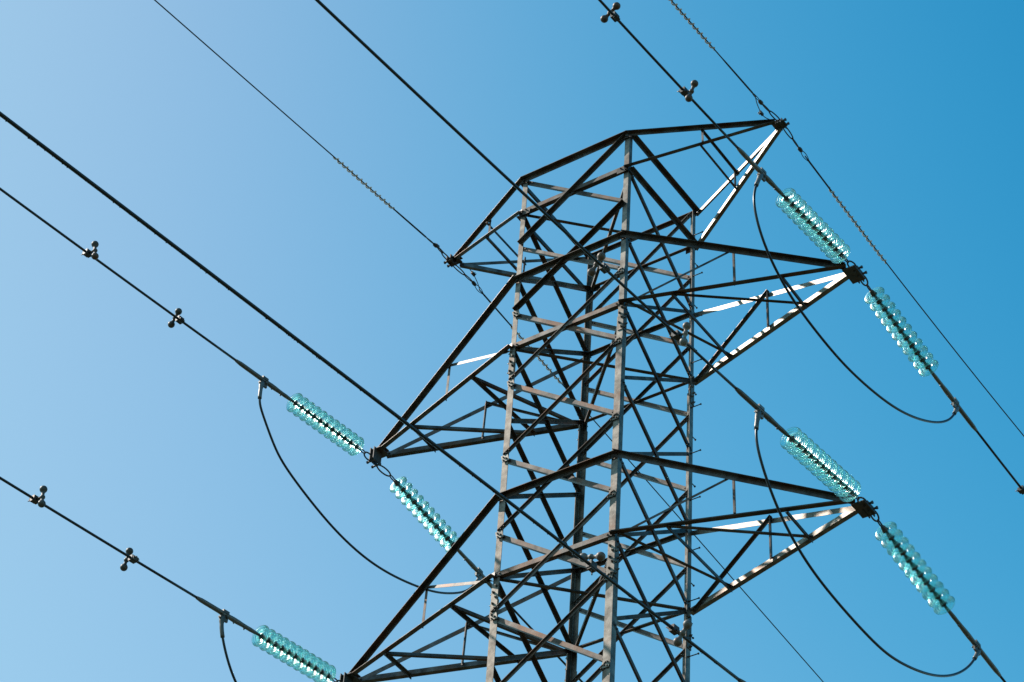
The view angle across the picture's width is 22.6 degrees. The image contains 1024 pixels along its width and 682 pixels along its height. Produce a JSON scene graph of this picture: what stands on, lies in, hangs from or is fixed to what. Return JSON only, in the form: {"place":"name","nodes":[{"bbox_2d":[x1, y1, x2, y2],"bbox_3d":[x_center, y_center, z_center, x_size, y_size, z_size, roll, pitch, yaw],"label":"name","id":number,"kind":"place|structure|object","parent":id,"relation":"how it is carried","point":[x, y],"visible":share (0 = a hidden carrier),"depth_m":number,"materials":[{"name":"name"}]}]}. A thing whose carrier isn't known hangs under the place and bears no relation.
{"place":"outdoors","nodes":[
{"label":"outdoors","id":0,"kind":"place"},
{"bbox_2d":[0,0,1023,681],"label":"sky","id":1,"kind":"structure","parent":0,"point":[138,430],"materials":[{"name":"blue"}]},
{"bbox_3d":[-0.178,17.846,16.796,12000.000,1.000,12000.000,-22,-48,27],"label":"ground","id":2,"kind":"structure","parent":0,"visible":0},
{"bbox_2d":[340,118,877,681],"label":"lattice tower","id":3,"kind":"structure","parent":2,"relation":"on","point":[554,264],"depth_m":31.59,"materials":[{"name":"metal"}]},
{"bbox_2d":[252,625,342,681],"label":"insulator string","id":4,"kind":"object","parent":3,"relation":"attached to","point":[295,659],"visible":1,"depth_m":30.79,"materials":[{"name":"glass"}]},
{"bbox_2d":[195,596,258,635],"bbox_3d":[-3.337,3.244,30.063,0.080,0.184,1.084,-25,-49,29],"label":"dead end clamp","id":5,"kind":"object","parent":4,"relation":"attached to","point":[227,615],"visible":1,"depth_m":30.02,"materials":[{"name":"metal"}]},
{"bbox_2d":[0,477,196,597],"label":"conductor","id":6,"kind":"object","parent":5,"relation":"attached to","point":[98,538],"visible":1,"depth_m":28.69,"materials":[{"name":"metal"}]},
{"bbox_2d":[28,485,47,507],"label":"vibration damper","id":7,"kind":"object","parent":6,"relation":"attached to","point":[35,499],"visible":1,"depth_m":28.02,"materials":[{"name":"metal"}]},
{"bbox_2d":[120,547,138,570],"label":"vibration damper","id":8,"kind":"object","parent":6,"relation":"attached to","point":[133,559],"visible":1,"depth_m":29.04,"materials":[{"name":"metal"}]},
{"bbox_2d":[218,615,236,681],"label":"jumper loop","id":9,"kind":"object","parent":5,"relation":"hanging from","point":[221,623],"visible":1,"depth_m":29.79,"materials":[{"name":"metal"}]},
{"bbox_2d":[286,393,372,461],"bbox_3d":[-2.316,1.175,33.273,0.281,0.400,1.628,-25,-49,29],"label":"insulator string","id":10,"kind":"object","parent":3,"relation":"attached to","point":[310,413],"visible":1,"depth_m":33.16,"materials":[{"name":"glass"}]},
{"bbox_2d":[235,360,293,401],"bbox_3d":[-3.132,0.520,32.411,0.080,0.169,1.093,-25,-49,29],"label":"dead end clamp","id":11,"kind":"object","parent":10,"relation":"attached to","point":[262,378],"visible":1,"depth_m":32.39,"materials":[{"name":"metal"}]},
{"bbox_2d":[0,188,236,360],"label":"conductor","id":12,"kind":"object","parent":11,"relation":"attached to","point":[111,270],"visible":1,"depth_m":30.73,"materials":[{"name":"metal"}]},
{"bbox_2d":[81,241,98,259],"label":"vibration damper","id":13,"kind":"object","parent":12,"relation":"attached to","point":[93,254],"visible":1,"depth_m":30.38,"materials":[{"name":"metal"}]},
{"bbox_2d":[168,308,184,327],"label":"vibration damper","id":14,"kind":"object","parent":12,"relation":"attached to","point":[179,320],"visible":1,"depth_m":31.46,"materials":[{"name":"metal"}]},
{"bbox_2d":[258,381,481,593],"bbox_3d":[-1.838,2.308,33.240,0.074,1.342,4.705,-24,-49,28],"label":"jumper loop","id":15,"kind":"object","parent":11,"relation":"hanging from","point":[260,390],"visible":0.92,"depth_m":32.34,"materials":[{"name":"metal"}]},
{"bbox_2d":[376,465,458,552],"bbox_3d":[-1.265,2.227,34.254,0.281,0.474,1.732,-24,-49,28],"label":"insulator string","id":16,"kind":"object","parent":3,"relation":"attached to","point":[425,514],"visible":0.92,"depth_m":34.31,"materials":[{"name":"glass"}]},
{"bbox_2d":[457,549,501,598],"bbox_3d":[-0.446,3.166,34.953,0.085,0.201,1.144,-22,-48,27],"label":"dead end clamp","id":17,"kind":"object","parent":16,"relation":"attached to","point":[478,571],"visible":0.73,"depth_m":34.87,"materials":[{"name":"metal"}]},
{"bbox_2d":[513,608,582,681],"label":"conductor","id":18,"kind":"object","parent":17,"relation":"attached to","point":[530,627],"visible":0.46,"depth_m":35.51,"materials":[{"name":"metal"}]},
{"bbox_2d":[393,208,450,262],"bbox_3d":[-1.211,-1.467,35.225,0.112,0.166,1.382,-22,-48,27],"label":"earth wire fitting","id":19,"kind":"object","parent":3,"relation":"attached to","point":[436,245],"visible":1,"depth_m":35.22,"materials":[{"name":"metal"}]},
{"bbox_2d":[154,0,429,240],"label":"earth wire","id":20,"kind":"object","parent":19,"relation":"attached to","point":[264,96],"visible":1,"depth_m":33.14,"materials":[{"name":"metal"}]},
{"bbox_2d":[333,157,394,208],"bbox_3d":[-1.980,-2.115,34.408,0.059,0.114,1.289,-25,-49,29],"label":"spiral damper","id":21,"kind":"object","parent":20,"relation":"attached to","point":[379,196],"visible":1,"depth_m":34.38,"materials":[{"name":"grey plastic"}]},
{"bbox_2d":[451,262,512,326],"bbox_3d":[-0.381,-0.691,35.947,0.130,0.240,1.431,-26,-50,29],"label":"earth wire fitting","id":22,"kind":"object","parent":3,"relation":"attached to","point":[474,283],"visible":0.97,"depth_m":35.83,"materials":[{"name":"metal"}]},
{"bbox_2d":[479,289,823,681],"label":"earth wire","id":23,"kind":"object","parent":22,"relation":"attached to","point":[696,537],"visible":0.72,"depth_m":38.91,"materials":[{"name":"metal"}]},
{"bbox_2d":[510,324,562,383],"bbox_3d":[0.347,0.195,36.598,0.059,0.197,1.289,-24,-49,28],"label":"spiral damper","id":24,"kind":"object","parent":23,"relation":"attached to","point":[518,334],"visible":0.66,"depth_m":36.68,"materials":[{"name":"grey plastic"}]},
{"bbox_2d":[722,59,780,120],"bbox_3d":[3.058,-3.178,32.976,0.131,0.174,1.410,-25,-50,29],"label":"earth wire fitting","id":25,"kind":"object","parent":3,"relation":"attached to","point":[760,102],"visible":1,"depth_m":33.08,"materials":[{"name":"metal"}]},
{"bbox_2d":[671,1,754,95],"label":"earth wire","id":26,"kind":"object","parent":25,"relation":"attached to","point":[699,32],"visible":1,"depth_m":32.19,"materials":[{"name":"metal"}]},
{"bbox_2d":[669,0,714,49],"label":"spiral damper","id":27,"kind":"object","parent":26,"relation":"attached to","point":[696,29],"visible":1,"depth_m":32.08,"materials":[{"name":"grey plastic"}]},
{"bbox_2d":[783,128,835,196],"bbox_3d":[3.912,-2.366,33.779,0.068,0.158,1.438,-22,-48,27],"label":"earth wire fitting","id":28,"kind":"object","parent":3,"relation":"attached to","point":[800,149],"visible":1,"depth_m":33.75,"materials":[{"name":"metal"}]},
{"bbox_2d":[805,156,1023,436],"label":"earth wire","id":29,"kind":"object","parent":28,"relation":"attached to","point":[931,320],"visible":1,"depth_m":35.48,"materials":[{"name":"metal"}]},
{"bbox_2d":[829,190,885,263],"bbox_3d":[4.653,-1.548,34.437,0.059,0.203,1.530,-24,-49,28],"label":"spiral damper","id":30,"kind":"object","parent":29,"relation":"attached to","point":[858,227],"visible":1,"depth_m":34.41,"materials":[{"name":"grey plastic"}]},
{"bbox_2d":[776,188,856,266],"bbox_3d":[3.671,-1.285,30.556,0.281,0.350,1.595,-25,-49,29],"label":"insulator string","id":31,"kind":"object","parent":3,"relation":"attached to","point":[813,226],"visible":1,"depth_m":30.44,"materials":[{"name":"teal glass"}]},
{"bbox_2d":[737,147,784,196],"bbox_3d":[2.897,-1.938,29.763,0.080,0.140,1.001,-25,-49,29],"label":"dead end clamp","id":32,"kind":"object","parent":31,"relation":"attached to","point":[758,169],"visible":1,"depth_m":29.74,"materials":[{"name":"metal"}]},
{"bbox_2d":[598,0,738,148],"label":"conductor","id":33,"kind":"object","parent":32,"relation":"attached to","point":[667,73],"visible":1,"depth_m":28.59,"materials":[{"name":"metal"}]},
{"bbox_2d":[600,2,620,22],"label":"vibration damper","id":34,"kind":"object","parent":33,"relation":"attached to","point":[615,17],"visible":1,"depth_m":28.11,"materials":[{"name":"metal"}]},
{"bbox_2d":[677,80,697,101],"bbox_3d":[1.976,-2.789,28.780,0.264,0.283,0.090,-25,-49,29],"label":"vibration damper","id":35,"kind":"object","parent":33,"relation":"attached to","point":[685,92],"visible":1,"depth_m":28.77,"materials":[{"name":"metal"}]},
{"bbox_2d":[780,427,866,501],"bbox_3d":[3.466,1.434,28.141,0.281,0.371,1.574,-25,-49,29],"label":"insulator string","id":36,"kind":"object","parent":3,"relation":"attached to","point":[808,453],"visible":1,"depth_m":28.01,"materials":[{"name":"glass"}]},
{"bbox_2d":[734,387,789,437],"bbox_3d":[2.677,0.786,27.319,0.080,0.157,1.062,-25,-49,29],"label":"dead end clamp","id":37,"kind":"object","parent":36,"relation":"attached to","point":[757,407],"visible":1,"depth_m":27.27,"materials":[{"name":"metal"}]},
{"bbox_2d":[315,0,736,388],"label":"conductor","id":38,"kind":"object","parent":37,"relation":"attached to","point":[435,111],"visible":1,"depth_m":24.56,"materials":[{"name":"metal"}]},
{"bbox_2d":[587,252,610,276],"bbox_3d":[0.874,-0.762,25.620,0.274,0.300,0.090,-25,-49,29],"label":"vibration damper","id":39,"kind":"object","parent":38,"relation":"attached to","point":[604,268],"visible":1,"depth_m":25.60,"materials":[{"name":"metal"}]},
{"bbox_2d":[669,322,690,345],"bbox_3d":[1.727,-0.050,26.302,0.248,0.285,0.096,-22,-48,27],"label":"vibration damper","id":40,"kind":"object","parent":38,"relation":"attached to","point":[678,335],"visible":1,"depth_m":26.29,"materials":[{"name":"metal"}]},
{"bbox_2d":[860,275,938,376],"bbox_3d":[4.712,-0.206,31.508,0.281,0.474,1.751,-24,-49,28],"label":"insulator string","id":41,"kind":"object","parent":3,"relation":"attached to","point":[901,329],"visible":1,"depth_m":31.57,"materials":[{"name":"glass"}]},
{"bbox_2d":[929,371,977,431],"bbox_3d":[5.554,0.752,32.230,0.085,0.201,1.204,-22,-48,27],"label":"dead end clamp","id":42,"kind":"object","parent":41,"relation":"attached to","point":[953,400],"visible":1,"depth_m":32.20,"materials":[{"name":"metal"}]},
{"bbox_2d":[753,173,958,422],"bbox_3d":[4.159,-0.067,30.477,0.069,1.670,4.831,-24,-49,28],"label":"jumper loop","id":43,"kind":"object","parent":42,"relation":"hanging from","point":[756,185],"visible":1,"depth_m":29.46,"materials":[{"name":"metal"}]},
{"bbox_2d":[976,431,1021,488],"bbox_3d":[22.472,17.900,48.426,0.030,1.945,56.882,-24,-49,28],"label":"conductor","id":44,"kind":"object","parent":42,"relation":"attached to","point":[998,459],"visible":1,"depth_m":32.82,"materials":[{"name":"metal"}]},
{"bbox_2d":[1015,485,1023,494],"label":"vibration damper","id":45,"kind":"object","parent":44,"relation":"attached to","point":[1020,491],"visible":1,"depth_m":33.15,"materials":[{"name":"metal"}]},
{"bbox_2d":[870,510,954,614],"bbox_3d":[4.500,2.498,29.094,0.281,0.479,1.750,-24,-49,28],"label":"insulator string","id":46,"kind":"object","parent":3,"relation":"attached to","point":[902,551],"visible":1,"depth_m":29.15,"materials":[{"name":"glass"}]},
{"bbox_2d":[945,606,1000,676],"bbox_3d":[5.369,3.501,29.832,0.080,0.230,1.305,-24,-49,28],"label":"dead end clamp","id":47,"kind":"object","parent":46,"relation":"attached to","point":[976,644],"visible":1,"depth_m":29.81,"materials":[{"name":"metal"}]},
{"bbox_2d":[754,410,980,676],"bbox_3d":[3.973,2.689,28.066,0.071,1.645,4.896,-24,-49,28],"label":"jumper loop","id":48,"kind":"object","parent":47,"relation":"hanging from","point":[756,429],"visible":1,"depth_m":27.06,"materials":[{"name":"metal"}]},
{"bbox_3d":[2.475,3.525,24.880,0.093,0.152,1.002,-22,-48,27],"label":"dead end clamp","id":49,"kind":"object","parent":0,"visible":0},
{"bbox_2d":[0,111,739,680],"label":"conductor","id":50,"kind":"object","parent":49,"relation":"attached to","point":[276,323],"visible":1,"depth_m":20.85,"materials":[{"name":"metal"}]},
{"bbox_2d":[579,552,605,574],"bbox_3d":[0.721,1.993,23.114,0.282,0.264,0.090,-25,-49,29],"label":"vibration damper","id":51,"kind":"object","parent":50,"relation":"attached to","point":[591,567],"visible":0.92,"depth_m":23.06,"materials":[{"name":"metal"}]},
{"bbox_2d":[666,620,691,646],"bbox_3d":[1.556,2.720,23.835,0.275,0.272,0.090,-25,-49,29],"label":"vibration damper","id":52,"kind":"object","parent":50,"relation":"attached to","point":[675,630],"visible":1,"depth_m":23.80,"materials":[{"name":"metal"}]}
]}

